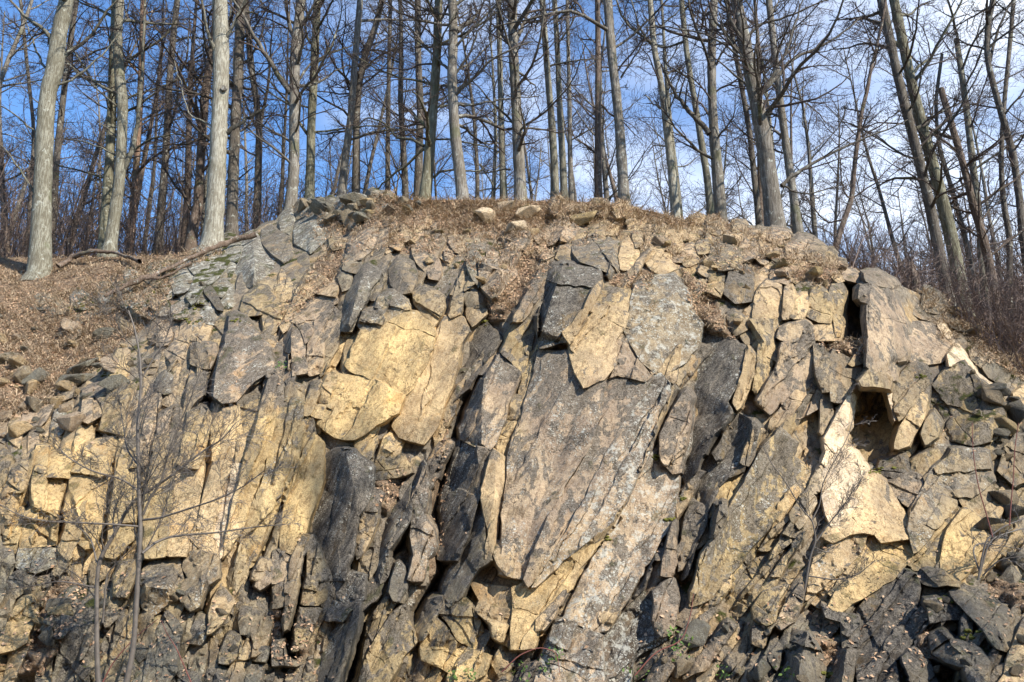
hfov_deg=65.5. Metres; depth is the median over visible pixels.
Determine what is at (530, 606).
rock slab
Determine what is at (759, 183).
bare tree
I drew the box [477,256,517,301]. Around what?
boulder
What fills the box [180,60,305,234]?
bare tree
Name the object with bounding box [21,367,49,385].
stone
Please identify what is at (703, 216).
stone
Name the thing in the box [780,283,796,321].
rock slab
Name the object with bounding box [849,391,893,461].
hole
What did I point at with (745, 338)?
boulder
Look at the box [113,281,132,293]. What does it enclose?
stone
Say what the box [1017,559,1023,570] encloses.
stone
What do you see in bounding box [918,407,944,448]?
boulder
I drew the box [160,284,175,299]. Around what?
stone
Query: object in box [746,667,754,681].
stone
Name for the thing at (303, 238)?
boulder
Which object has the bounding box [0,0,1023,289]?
sky
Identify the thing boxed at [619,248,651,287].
rock fragment
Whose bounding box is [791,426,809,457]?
rock fragment
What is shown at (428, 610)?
rock column
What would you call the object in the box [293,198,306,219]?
stone
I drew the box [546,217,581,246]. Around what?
boulder
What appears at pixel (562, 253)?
boulder
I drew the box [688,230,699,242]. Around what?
stone
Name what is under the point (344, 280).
boulder
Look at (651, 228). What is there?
stone
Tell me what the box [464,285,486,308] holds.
boulder
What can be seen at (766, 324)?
boulder
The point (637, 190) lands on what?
bare tree
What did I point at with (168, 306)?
stone
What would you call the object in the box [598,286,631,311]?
rock slab
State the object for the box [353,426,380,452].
rock fragment
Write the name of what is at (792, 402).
rock fragment
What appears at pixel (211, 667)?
rock fragment
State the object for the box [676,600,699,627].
rock fragment
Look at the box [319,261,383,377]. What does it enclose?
rock column
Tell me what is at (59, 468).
rock slab
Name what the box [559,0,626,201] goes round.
bare tree
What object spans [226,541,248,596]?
rock fragment
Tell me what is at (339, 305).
rock fragment
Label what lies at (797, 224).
bare tree
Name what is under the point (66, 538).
rock fragment
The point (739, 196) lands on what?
bare tree
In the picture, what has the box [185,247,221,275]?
boulder
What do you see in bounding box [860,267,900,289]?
boulder
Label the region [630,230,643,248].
boulder
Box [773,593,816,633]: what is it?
rock fragment
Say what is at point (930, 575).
boulder
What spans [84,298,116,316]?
boulder
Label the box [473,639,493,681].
rock fragment
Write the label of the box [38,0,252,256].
bare tree
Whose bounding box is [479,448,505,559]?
rock column
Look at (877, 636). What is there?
rock slab
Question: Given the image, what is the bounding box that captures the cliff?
[1,217,1023,681]
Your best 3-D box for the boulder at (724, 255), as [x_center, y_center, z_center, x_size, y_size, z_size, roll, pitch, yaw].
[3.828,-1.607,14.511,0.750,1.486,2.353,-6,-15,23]
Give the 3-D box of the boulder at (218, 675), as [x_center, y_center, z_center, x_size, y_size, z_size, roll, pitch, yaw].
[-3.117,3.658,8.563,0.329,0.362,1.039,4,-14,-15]
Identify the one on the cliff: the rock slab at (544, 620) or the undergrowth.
the rock slab at (544, 620)
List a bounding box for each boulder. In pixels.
[0,569,35,613]
[8,459,28,474]
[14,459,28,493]
[21,410,37,422]
[27,292,73,317]
[37,394,54,425]
[38,585,84,640]
[50,409,72,435]
[52,593,94,681]
[56,386,76,400]
[57,329,82,345]
[74,313,89,324]
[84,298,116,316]
[139,558,181,614]
[154,369,172,395]
[155,322,173,347]
[165,341,186,362]
[168,264,192,296]
[172,667,201,681]
[179,549,222,612]
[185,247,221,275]
[188,340,218,370]
[188,610,207,645]
[199,301,218,324]
[213,665,228,681]
[220,282,235,308]
[235,229,275,288]
[237,605,252,636]
[244,664,263,681]
[252,645,270,663]
[257,220,293,263]
[276,207,295,234]
[292,216,328,254]
[299,197,314,218]
[310,404,325,418]
[318,372,340,403]
[333,195,345,220]
[336,270,352,292]
[339,253,362,274]
[346,228,378,261]
[385,246,393,253]
[388,256,417,296]
[464,249,481,288]
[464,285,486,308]
[464,307,487,328]
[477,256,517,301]
[494,420,517,455]
[507,393,522,420]
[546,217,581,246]
[554,242,572,260]
[571,234,620,280]
[593,218,619,236]
[598,605,621,629]
[618,237,639,271]
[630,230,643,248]
[643,235,652,246]
[645,251,679,273]
[646,247,663,260]
[654,236,671,251]
[665,243,682,253]
[696,256,708,277]
[703,281,724,298]
[707,240,741,272]
[707,268,726,281]
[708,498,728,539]
[723,264,754,304]
[726,309,748,336]
[738,237,756,263]
[739,329,754,344]
[749,625,768,648]
[755,654,776,681]
[756,318,776,339]
[759,242,774,256]
[763,631,782,671]
[766,225,791,245]
[769,247,790,262]
[769,266,791,285]
[782,627,827,681]
[784,231,814,259]
[806,236,827,263]
[828,645,859,681]
[830,270,845,282]
[840,267,859,285]
[855,368,895,393]
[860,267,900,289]
[876,452,911,478]
[898,645,941,681]
[909,447,945,474]
[913,304,948,323]
[915,566,961,588]
[918,284,947,314]
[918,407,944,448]
[919,593,962,624]
[928,626,991,681]
[948,319,971,332]
[948,582,1020,652]
[954,332,968,349]
[956,613,974,641]
[968,340,989,368]
[981,354,1014,382]
[1010,383,1023,403]
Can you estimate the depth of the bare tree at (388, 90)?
27.91 m
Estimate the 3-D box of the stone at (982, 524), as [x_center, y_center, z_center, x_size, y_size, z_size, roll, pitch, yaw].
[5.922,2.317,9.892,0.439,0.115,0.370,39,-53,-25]
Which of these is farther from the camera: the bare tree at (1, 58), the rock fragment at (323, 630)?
the bare tree at (1, 58)
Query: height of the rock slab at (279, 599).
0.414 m
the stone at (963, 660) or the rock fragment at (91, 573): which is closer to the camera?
the stone at (963, 660)
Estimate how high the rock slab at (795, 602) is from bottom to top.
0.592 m
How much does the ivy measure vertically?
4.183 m
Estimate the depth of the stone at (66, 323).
14.57 m
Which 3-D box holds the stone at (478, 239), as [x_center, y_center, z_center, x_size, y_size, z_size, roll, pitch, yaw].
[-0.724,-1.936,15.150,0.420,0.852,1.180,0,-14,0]
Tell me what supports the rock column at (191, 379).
on the cliff
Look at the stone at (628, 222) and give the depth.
15.88 m
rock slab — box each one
[0,547,15,605]
[0,594,39,654]
[15,546,56,574]
[19,507,61,547]
[29,464,65,513]
[45,448,73,479]
[60,454,112,550]
[79,380,106,424]
[81,435,121,465]
[97,382,131,435]
[111,559,135,599]
[139,610,183,681]
[184,254,230,305]
[203,285,223,311]
[204,585,235,635]
[218,630,242,666]
[238,282,284,334]
[249,555,273,582]
[252,566,273,592]
[269,635,300,669]
[270,582,284,608]
[271,548,283,584]
[276,550,289,580]
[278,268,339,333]
[284,378,305,401]
[288,295,338,343]
[288,535,308,579]
[288,605,322,655]
[299,574,329,606]
[304,532,332,581]
[306,303,341,376]
[316,369,405,441]
[320,328,340,371]
[344,309,436,395]
[351,602,418,681]
[355,512,381,560]
[356,287,411,331]
[374,453,414,480]
[391,314,472,445]
[410,241,428,270]
[411,283,446,326]
[417,617,465,673]
[426,253,442,281]
[439,597,484,648]
[445,646,492,681]
[453,319,502,401]
[471,564,547,647]
[492,539,514,579]
[498,316,534,377]
[508,512,617,652]
[517,336,538,399]
[534,616,605,681]
[535,589,569,632]
[561,278,604,345]
[566,300,629,388]
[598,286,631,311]
[602,590,668,681]
[607,333,654,381]
[624,272,704,374]
[650,576,681,638]
[657,343,682,383]
[675,361,688,386]
[709,469,747,517]
[739,417,766,468]
[750,583,789,626]
[752,278,782,318]
[775,318,815,342]
[775,581,804,632]
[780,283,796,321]
[788,464,826,529]
[789,291,809,319]
[805,520,876,609]
[806,283,834,323]
[814,322,848,342]
[819,393,856,466]
[819,445,870,530]
[819,601,861,647]
[820,469,909,544]
[827,536,879,596]
[827,541,913,611]
[828,282,849,337]
[828,348,863,406]
[855,567,921,681]
[882,392,896,425]
[887,472,923,507]
[889,385,931,452]
[892,362,931,422]
[906,462,958,553]
[907,505,959,570]
[908,321,954,365]
[923,444,996,498]
[930,359,1007,446]
[937,322,952,338]
[939,506,991,580]
[944,343,992,383]
[958,470,993,513]
[996,432,1023,488]
[997,616,1023,681]
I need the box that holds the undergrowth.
[0,106,1023,374]
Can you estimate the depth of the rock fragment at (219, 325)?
13.25 m
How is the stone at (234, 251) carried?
on the hillside
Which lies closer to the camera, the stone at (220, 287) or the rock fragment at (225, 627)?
the rock fragment at (225, 627)
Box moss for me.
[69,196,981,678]
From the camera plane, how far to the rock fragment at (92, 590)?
9.47 m
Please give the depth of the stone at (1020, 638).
7.81 m
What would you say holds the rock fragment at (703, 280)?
on the cliff
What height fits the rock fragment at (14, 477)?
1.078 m
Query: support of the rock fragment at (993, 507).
on the cliff
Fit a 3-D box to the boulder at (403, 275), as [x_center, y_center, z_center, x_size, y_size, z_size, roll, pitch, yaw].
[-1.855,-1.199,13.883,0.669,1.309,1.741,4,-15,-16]
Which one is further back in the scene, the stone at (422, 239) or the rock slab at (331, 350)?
the stone at (422, 239)
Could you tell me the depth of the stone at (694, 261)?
13.91 m
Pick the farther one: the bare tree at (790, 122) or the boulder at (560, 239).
the bare tree at (790, 122)
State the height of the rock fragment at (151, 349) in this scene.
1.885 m
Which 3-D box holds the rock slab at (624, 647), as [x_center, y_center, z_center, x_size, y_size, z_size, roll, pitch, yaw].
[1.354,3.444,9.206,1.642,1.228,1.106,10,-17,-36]
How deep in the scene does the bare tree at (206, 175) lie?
30.88 m
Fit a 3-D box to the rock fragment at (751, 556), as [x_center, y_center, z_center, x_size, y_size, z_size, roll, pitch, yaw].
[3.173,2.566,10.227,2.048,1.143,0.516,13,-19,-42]
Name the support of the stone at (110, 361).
on the rock fragment at (125, 350)
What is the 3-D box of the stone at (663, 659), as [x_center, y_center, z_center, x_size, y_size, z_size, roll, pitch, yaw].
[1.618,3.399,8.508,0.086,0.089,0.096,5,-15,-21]
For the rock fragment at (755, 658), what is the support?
on the cliff
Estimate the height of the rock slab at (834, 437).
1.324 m
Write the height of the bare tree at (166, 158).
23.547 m
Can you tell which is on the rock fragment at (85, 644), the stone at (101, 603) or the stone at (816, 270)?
the stone at (101, 603)
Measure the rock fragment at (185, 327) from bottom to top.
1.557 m
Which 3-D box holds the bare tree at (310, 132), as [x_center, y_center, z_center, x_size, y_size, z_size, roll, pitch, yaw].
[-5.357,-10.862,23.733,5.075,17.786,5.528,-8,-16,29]
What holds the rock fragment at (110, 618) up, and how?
on the rock fragment at (85, 644)
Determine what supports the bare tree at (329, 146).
on the hillside
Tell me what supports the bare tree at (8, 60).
on the hillside
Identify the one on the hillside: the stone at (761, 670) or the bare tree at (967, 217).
the bare tree at (967, 217)
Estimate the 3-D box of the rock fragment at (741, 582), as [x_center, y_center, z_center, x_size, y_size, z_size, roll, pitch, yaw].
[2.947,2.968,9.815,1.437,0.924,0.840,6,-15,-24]
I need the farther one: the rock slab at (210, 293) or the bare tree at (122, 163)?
the bare tree at (122, 163)
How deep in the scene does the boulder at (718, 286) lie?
12.88 m
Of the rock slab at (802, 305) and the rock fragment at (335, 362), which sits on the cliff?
the rock fragment at (335, 362)
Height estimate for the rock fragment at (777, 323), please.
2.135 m
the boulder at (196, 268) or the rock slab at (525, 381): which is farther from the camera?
the boulder at (196, 268)
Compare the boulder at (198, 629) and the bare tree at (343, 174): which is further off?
the bare tree at (343, 174)
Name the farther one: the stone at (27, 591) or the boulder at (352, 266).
the boulder at (352, 266)
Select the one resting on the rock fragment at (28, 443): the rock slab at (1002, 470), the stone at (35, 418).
the stone at (35, 418)
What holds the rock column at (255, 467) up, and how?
on the cliff
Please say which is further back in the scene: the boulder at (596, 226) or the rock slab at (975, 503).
the boulder at (596, 226)
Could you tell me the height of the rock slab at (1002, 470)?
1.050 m
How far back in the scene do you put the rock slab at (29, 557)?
9.72 m
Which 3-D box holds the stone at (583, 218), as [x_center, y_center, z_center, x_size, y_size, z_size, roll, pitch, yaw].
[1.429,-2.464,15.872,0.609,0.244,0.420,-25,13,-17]
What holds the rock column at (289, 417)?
on the cliff
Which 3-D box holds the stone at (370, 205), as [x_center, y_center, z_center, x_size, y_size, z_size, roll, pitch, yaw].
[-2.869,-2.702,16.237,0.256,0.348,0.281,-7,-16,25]
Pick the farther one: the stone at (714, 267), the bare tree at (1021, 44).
the bare tree at (1021, 44)
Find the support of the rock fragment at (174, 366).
on the cliff
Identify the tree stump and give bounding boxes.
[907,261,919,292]
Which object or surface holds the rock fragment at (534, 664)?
on the cliff
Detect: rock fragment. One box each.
[0,422,7,449]
[0,448,15,492]
[0,468,23,534]
[0,560,11,579]
[0,609,8,630]
[0,655,6,681]
[2,506,26,553]
[2,626,37,681]
[6,395,23,449]
[20,442,50,506]
[21,423,39,458]
[31,569,53,609]
[32,660,53,681]
[39,417,51,441]
[47,398,73,449]
[50,500,86,577]
[59,424,81,449]
[63,459,76,500]
[65,545,86,582]
[72,368,97,412]
[72,424,96,458]
[75,631,103,681]
[78,574,110,660]
[83,505,107,573]
[87,532,112,584]
[87,581,101,595]
[90,636,109,681]
[94,369,106,431]
[103,581,123,628]
[104,603,140,681]
[106,338,131,393]
[109,585,140,654]
[116,642,141,681]
[118,400,141,442]
[126,530,143,567]
[127,367,138,400]
[132,659,149,681]
[137,463,155,508]
[137,610,154,642]
[138,349,161,395]
[140,612,162,658]
[141,375,162,412]
[146,296,163,354]
[157,323,180,372]
[160,357,181,409]
[163,567,184,619]
[177,315,196,364]
[177,358,195,395]
[179,608,195,657]
[181,655,191,670]
[185,520,207,577]
[190,323,212,343]
[190,643,206,679]
[195,310,230,379]
[202,648,219,681]
[205,401,221,462]
[207,631,217,650]
[212,273,236,323]
[216,604,234,646]
[223,537,242,568]
[225,636,251,681]
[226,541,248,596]
[231,272,248,310]
[233,579,253,629]
[242,659,265,681]
[248,533,270,575]
[249,588,270,642]
[250,592,274,658]
[251,315,276,385]
[259,275,276,292]
[262,355,286,388]
[263,512,282,557]
[263,668,275,681]
[274,268,292,319]
[275,304,290,345]
[283,355,303,381]
[284,662,303,681]
[289,250,309,302]
[302,654,317,681]
[304,385,310,422]
[308,584,335,654]
[315,402,321,434]
[319,221,342,259]
[326,332,349,372]
[336,283,346,312]
[339,328,357,374]
[342,670,349,681]
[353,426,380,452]
[356,596,389,665]
[357,526,382,581]
[360,487,385,527]
[361,433,378,459]
[361,560,407,637]
[363,203,382,262]
[363,575,384,613]
[364,541,408,622]
[369,252,392,305]
[370,216,398,259]
[376,429,404,457]
[383,245,408,289]
[397,644,418,681]
[398,455,420,499]
[408,212,432,258]
[411,630,449,681]
[417,222,445,285]
[424,632,457,681]
[426,437,455,490]
[433,367,470,446]
[438,231,458,275]
[448,228,496,295]
[471,327,497,375]
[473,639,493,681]
[476,628,490,650]
[485,645,516,681]
[496,661,517,681]
[499,227,531,268]
[509,258,555,324]
[513,658,542,681]
[535,588,574,657]
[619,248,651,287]
[633,626,681,681]
[644,605,717,681]
[645,542,685,597]
[667,634,710,681]
[674,470,706,519]
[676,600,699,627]
[681,342,713,387]
[682,617,737,681]
[690,277,707,303]
[692,574,732,619]
[694,493,699,501]
[694,621,744,681]
[701,426,732,470]
[714,635,751,679]
[721,646,756,681]
[725,555,762,608]
[729,546,789,620]
[732,296,764,339]
[732,534,766,580]
[739,647,765,681]
[742,566,799,637]
[748,530,806,613]
[751,306,782,350]
[754,261,774,291]
[757,510,789,552]
[763,562,810,636]
[765,377,816,438]
[767,340,778,365]
[767,394,813,437]
[768,494,820,559]
[771,458,818,527]
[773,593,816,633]
[773,659,789,681]
[779,605,816,654]
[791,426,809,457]
[798,446,814,466]
[801,509,822,549]
[805,522,826,566]
[810,597,828,623]
[819,604,854,638]
[847,347,862,366]
[856,390,861,400]
[888,436,920,457]
[910,588,948,642]
[926,560,939,587]
[926,580,965,631]
[951,602,1008,681]
[960,376,1018,444]
[971,522,1023,583]
[975,351,994,375]
[978,484,1010,532]
[981,417,1011,447]
[984,603,1022,649]
[988,419,1023,460]
[988,612,1023,668]
[988,662,1004,681]
[999,541,1023,583]
[1002,485,1023,522]
[1019,420,1023,431]
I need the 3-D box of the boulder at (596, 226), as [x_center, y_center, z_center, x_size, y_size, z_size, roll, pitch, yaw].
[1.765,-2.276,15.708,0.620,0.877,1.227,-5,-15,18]
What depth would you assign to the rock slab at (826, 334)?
12.26 m
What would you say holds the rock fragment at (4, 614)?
on the cliff
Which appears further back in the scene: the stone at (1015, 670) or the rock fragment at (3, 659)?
the rock fragment at (3, 659)
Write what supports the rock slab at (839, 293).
on the cliff
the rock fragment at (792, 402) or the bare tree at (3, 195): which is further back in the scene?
the bare tree at (3, 195)
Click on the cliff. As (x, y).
(445, 285)
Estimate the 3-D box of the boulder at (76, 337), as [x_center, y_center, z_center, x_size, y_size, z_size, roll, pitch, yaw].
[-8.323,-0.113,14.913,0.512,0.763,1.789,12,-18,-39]
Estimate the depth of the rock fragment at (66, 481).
10.56 m
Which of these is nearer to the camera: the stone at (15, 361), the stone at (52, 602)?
the stone at (52, 602)
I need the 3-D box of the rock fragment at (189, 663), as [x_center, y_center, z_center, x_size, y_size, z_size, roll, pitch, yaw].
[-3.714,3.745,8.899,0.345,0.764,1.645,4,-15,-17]
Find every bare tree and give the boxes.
[0,0,68,253]
[0,0,86,175]
[0,0,166,280]
[0,11,41,242]
[0,41,98,255]
[0,53,24,201]
[0,106,34,257]
[11,120,91,257]
[17,0,169,254]
[30,0,230,256]
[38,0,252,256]
[54,0,211,252]
[56,1,186,255]
[57,162,96,252]
[58,0,208,254]
[66,8,199,254]
[67,49,128,245]
[69,94,144,255]
[104,0,313,234]
[132,0,277,251]
[136,0,288,252]
[138,0,233,255]
[142,151,195,240]
[146,124,207,251]
[149,148,226,236]
[153,0,289,248]
[171,0,285,239]
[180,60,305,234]
[189,1,305,228]
[200,0,449,197]
[227,0,366,209]
[229,0,338,216]
[252,185,276,220]
[277,0,443,195]
[289,0,444,192]
[302,134,349,196]
[304,9,397,195]
[315,1,427,195]
[320,120,379,196]
[332,0,536,199]
[333,0,489,199]
[342,0,496,196]
[360,153,394,188]
[362,0,429,189]
[363,0,585,199]
[374,126,414,194]
[385,119,414,196]
[410,97,472,198]
[432,0,549,199]
[433,0,549,199]
[440,0,611,200]
[458,62,543,199]
[470,0,715,205]
[471,153,498,198]
[477,0,526,198]
[487,50,548,200]
[506,122,588,199]
[511,140,576,200]
[517,0,607,197]
[524,0,665,196]
[530,0,693,210]
[539,74,593,201]
[548,0,589,201]
[555,36,665,212]
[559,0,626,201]
[574,110,616,198]
[587,0,680,218]
[588,151,634,203]
[614,168,646,201]
[617,0,771,220]
[620,0,918,226]
[627,0,794,221]
[630,179,644,204]
[631,0,713,214]
[634,138,699,213]
[644,151,696,213]
[661,127,754,219]
[675,96,752,220]
[680,0,840,225]
[688,191,733,222]
[702,163,753,218]
[717,0,831,232]
[718,0,839,233]
[719,0,774,225]
[726,18,900,267]
[734,7,869,247]
[784,76,870,245]
[791,0,927,248]
[814,0,989,314]
[815,39,936,286]
[818,214,848,255]
[818,225,848,258]
[825,0,1012,305]
[828,161,888,263]
[839,160,907,267]
[843,75,1023,318]
[850,40,1006,279]
[871,188,926,278]
[879,53,991,318]
[897,175,970,266]
[915,181,974,265]
[917,156,1010,266]
[925,0,1023,273]
[925,0,1023,308]
[931,55,1021,295]
[954,1,1023,270]
[970,0,1023,321]
[999,116,1023,272]
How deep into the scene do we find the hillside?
13.75 m
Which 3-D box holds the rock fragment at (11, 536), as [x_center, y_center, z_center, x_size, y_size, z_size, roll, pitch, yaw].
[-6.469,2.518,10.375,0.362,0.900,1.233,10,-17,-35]
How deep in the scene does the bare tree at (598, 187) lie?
25.71 m
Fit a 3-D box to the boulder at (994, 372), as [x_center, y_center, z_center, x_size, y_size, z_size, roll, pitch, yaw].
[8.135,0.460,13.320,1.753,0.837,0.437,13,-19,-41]
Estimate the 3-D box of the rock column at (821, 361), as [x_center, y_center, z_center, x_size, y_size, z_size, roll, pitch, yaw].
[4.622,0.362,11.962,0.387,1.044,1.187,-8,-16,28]
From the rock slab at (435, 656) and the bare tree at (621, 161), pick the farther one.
the bare tree at (621, 161)
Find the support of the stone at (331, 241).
on the hillside
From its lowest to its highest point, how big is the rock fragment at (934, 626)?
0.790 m
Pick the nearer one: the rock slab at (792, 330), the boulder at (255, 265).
the rock slab at (792, 330)
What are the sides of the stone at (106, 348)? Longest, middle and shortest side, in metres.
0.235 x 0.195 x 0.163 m
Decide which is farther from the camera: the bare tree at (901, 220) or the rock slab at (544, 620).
the bare tree at (901, 220)
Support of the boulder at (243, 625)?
on the cliff
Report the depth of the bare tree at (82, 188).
44.05 m
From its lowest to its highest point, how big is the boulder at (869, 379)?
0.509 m
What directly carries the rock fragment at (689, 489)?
on the cliff
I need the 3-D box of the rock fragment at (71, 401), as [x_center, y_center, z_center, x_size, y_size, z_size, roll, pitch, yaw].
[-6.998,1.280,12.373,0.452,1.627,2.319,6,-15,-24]
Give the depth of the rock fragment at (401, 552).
10.04 m
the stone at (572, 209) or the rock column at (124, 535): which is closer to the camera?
the rock column at (124, 535)
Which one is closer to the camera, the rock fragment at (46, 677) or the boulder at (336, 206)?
the rock fragment at (46, 677)
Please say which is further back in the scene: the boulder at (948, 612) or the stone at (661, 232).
the stone at (661, 232)
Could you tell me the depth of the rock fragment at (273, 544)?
9.88 m
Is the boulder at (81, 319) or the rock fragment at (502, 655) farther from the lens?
the boulder at (81, 319)
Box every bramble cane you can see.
[102,619,157,681]
[161,620,191,681]
[501,647,559,671]
[635,594,693,675]
[972,424,992,536]
[1009,423,1018,525]
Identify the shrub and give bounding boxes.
[755,383,884,592]
[960,501,1023,579]
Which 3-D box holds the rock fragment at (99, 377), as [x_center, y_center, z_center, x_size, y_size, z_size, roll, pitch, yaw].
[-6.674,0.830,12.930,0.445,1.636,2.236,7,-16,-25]
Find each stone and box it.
[0,332,7,343]
[0,352,22,363]
[0,377,9,386]
[0,410,12,421]
[8,355,28,367]
[8,421,32,437]
[11,334,25,339]
[13,366,32,383]
[18,401,28,410]
[20,346,29,351]
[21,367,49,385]
[23,587,31,594]
[24,379,40,394]
[25,396,46,411]
[30,617,43,628]
[31,416,39,422]
[35,427,45,432]
[37,625,54,645]
[44,395,66,408]
[45,598,72,611]
[47,603,73,615]
[55,380,73,390]
[56,373,93,385]
[56,411,85,431]
[57,404,71,412]
[61,318,81,331]
[65,358,96,374]
[67,340,79,347]
[69,287,88,310]
[79,393,88,399]
[91,362,101,367]
[92,327,115,341]
[96,281,114,303]
[96,352,103,361]
[97,374,129,389]
[99,599,108,607]
[100,345,112,353]
[100,354,117,373]
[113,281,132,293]
[117,292,134,309]
[117,316,135,330]
[122,266,139,286]
[126,360,133,366]
[128,293,146,319]
[129,644,148,662]
[140,286,157,299]
[143,262,163,287]
[143,358,155,364]
[145,297,160,312]
[145,307,156,321]
[147,339,155,345]
[155,300,170,317]
[156,259,173,276]
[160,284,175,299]
[169,592,179,603]
[170,300,188,320]
[176,589,184,595]
[178,294,184,299]
[189,306,203,320]
[192,319,203,331]
[197,293,208,305]
[212,277,229,297]
[215,608,227,614]
[221,231,236,251]
[225,241,242,262]
[226,261,236,278]
[229,644,237,652]
[244,632,250,639]
[262,663,270,670]
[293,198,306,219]
[297,198,307,211]
[309,199,333,214]
[313,212,327,226]
[322,213,336,221]
[324,195,335,212]
[327,235,346,251]
[332,210,341,215]
[339,192,366,205]
[340,209,354,227]
[345,203,358,209]
[347,230,356,241]
[348,220,362,230]
[352,211,369,223]
[360,198,375,205]
[362,208,374,213]
[365,187,379,203]
[366,200,375,209]
[378,229,384,237]
[379,190,393,202]
[385,204,395,214]
[387,233,405,251]
[395,196,408,205]
[398,223,413,243]
[402,205,410,213]
[408,238,415,243]
[419,235,429,246]
[424,257,433,264]
[433,229,443,233]
[443,249,455,261]
[446,235,464,253]
[462,228,470,233]
[463,234,472,242]
[471,232,482,243]
[475,207,495,223]
[475,276,485,283]
[486,248,498,258]
[497,200,514,211]
[505,220,526,232]
[515,205,540,218]
[523,241,534,254]
[528,228,539,234]
[534,224,549,244]
[535,243,546,254]
[538,249,554,262]
[548,193,565,219]
[555,203,574,218]
[570,210,597,225]
[573,227,587,239]
[587,224,605,239]
[591,197,609,218]
[611,200,628,221]
[616,229,631,240]
[625,206,637,224]
[625,218,633,224]
[626,217,645,230]
[640,244,653,256]
[642,220,654,235]
[652,221,666,235]
[652,235,668,245]
[660,655,666,663]
[663,240,671,246]
[664,227,683,242]
[670,653,694,677]
[672,249,685,263]
[680,618,710,647]
[681,256,700,267]
[683,228,689,241]
[683,242,699,257]
[688,212,705,230]
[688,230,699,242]
[695,222,703,234]
[695,237,711,256]
[699,261,715,267]
[702,232,717,243]
[704,213,725,236]
[711,265,725,270]
[712,302,719,308]
[721,624,728,632]
[723,234,737,244]
[729,218,748,236]
[729,259,739,269]
[730,231,741,245]
[733,318,743,325]
[746,225,760,241]
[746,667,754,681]
[751,659,770,681]
[755,248,769,266]
[757,229,767,245]
[765,251,780,259]
[771,251,790,268]
[774,270,788,276]
[776,639,794,650]
[789,265,799,284]
[790,257,807,270]
[790,645,797,651]
[794,674,809,681]
[805,266,822,276]
[806,273,818,279]
[820,279,827,287]
[823,246,838,267]
[834,257,847,264]
[839,264,847,270]
[923,600,943,612]
[932,665,941,673]
[940,596,950,603]
[944,621,957,630]
[948,306,962,315]
[959,657,971,665]
[962,324,979,336]
[974,517,1002,533]
[977,382,1006,398]
[981,383,1004,405]
[985,571,996,582]
[988,490,1018,504]
[988,523,1013,536]
[993,427,1010,436]
[993,449,1004,455]
[994,414,1019,434]
[995,559,1013,571]
[1001,387,1010,396]
[1003,404,1011,410]
[1003,504,1023,517]
[1004,453,1013,460]
[1005,552,1023,565]
[1006,400,1023,424]
[1008,396,1020,401]
[1008,665,1021,676]
[1016,634,1023,644]
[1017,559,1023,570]
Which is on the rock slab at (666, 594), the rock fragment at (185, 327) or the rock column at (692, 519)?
the rock column at (692, 519)
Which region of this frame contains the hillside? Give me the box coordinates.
[0,196,1023,675]
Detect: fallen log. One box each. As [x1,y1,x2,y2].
[56,248,141,267]
[104,262,191,297]
[122,231,256,287]
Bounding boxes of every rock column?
[102,429,140,560]
[128,405,156,468]
[142,431,182,561]
[155,403,182,433]
[166,460,205,558]
[175,400,211,469]
[178,371,210,432]
[190,459,230,553]
[207,309,274,406]
[209,411,222,461]
[213,463,241,559]
[220,404,241,461]
[221,414,275,559]
[234,393,261,462]
[236,417,316,573]
[257,374,284,416]
[259,397,305,487]
[279,434,325,554]
[280,533,309,634]
[282,323,308,376]
[304,378,322,416]
[312,445,375,581]
[316,601,365,681]
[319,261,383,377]
[324,569,367,623]
[374,459,427,586]
[378,557,393,584]
[385,558,409,604]
[405,464,438,583]
[414,591,443,642]
[435,439,480,566]
[436,505,493,607]
[446,277,464,318]
[455,352,520,449]
[474,445,490,481]
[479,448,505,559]
[499,348,606,580]
[521,376,652,587]
[530,373,671,587]
[532,259,604,349]
[555,383,680,575]
[563,409,695,632]
[621,539,664,613]
[657,386,696,475]
[659,519,679,578]
[677,497,708,572]
[679,412,763,581]
[682,334,746,482]
[687,426,808,606]
[730,344,756,412]
[746,318,775,394]
[752,332,820,419]
[812,342,830,393]
[816,392,834,436]
[852,281,910,383]
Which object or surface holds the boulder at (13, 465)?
on the cliff
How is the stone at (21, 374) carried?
on the hillside
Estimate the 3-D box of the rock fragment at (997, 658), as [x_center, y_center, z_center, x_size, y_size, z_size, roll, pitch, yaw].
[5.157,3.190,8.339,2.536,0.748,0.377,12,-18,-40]
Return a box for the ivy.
[275,360,794,681]
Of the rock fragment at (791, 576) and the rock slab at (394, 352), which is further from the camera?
the rock slab at (394, 352)
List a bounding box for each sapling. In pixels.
[0,275,302,681]
[0,392,272,681]
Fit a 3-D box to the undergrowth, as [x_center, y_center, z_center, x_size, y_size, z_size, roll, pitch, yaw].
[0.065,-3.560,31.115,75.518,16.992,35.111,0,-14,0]
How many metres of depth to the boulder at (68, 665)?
8.76 m
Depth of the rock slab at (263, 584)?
9.38 m
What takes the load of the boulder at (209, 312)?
on the cliff
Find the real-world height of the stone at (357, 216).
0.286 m
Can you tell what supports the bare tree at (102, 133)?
on the hillside
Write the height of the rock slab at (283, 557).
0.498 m
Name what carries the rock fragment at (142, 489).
on the cliff
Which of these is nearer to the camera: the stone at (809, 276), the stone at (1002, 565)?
the stone at (1002, 565)

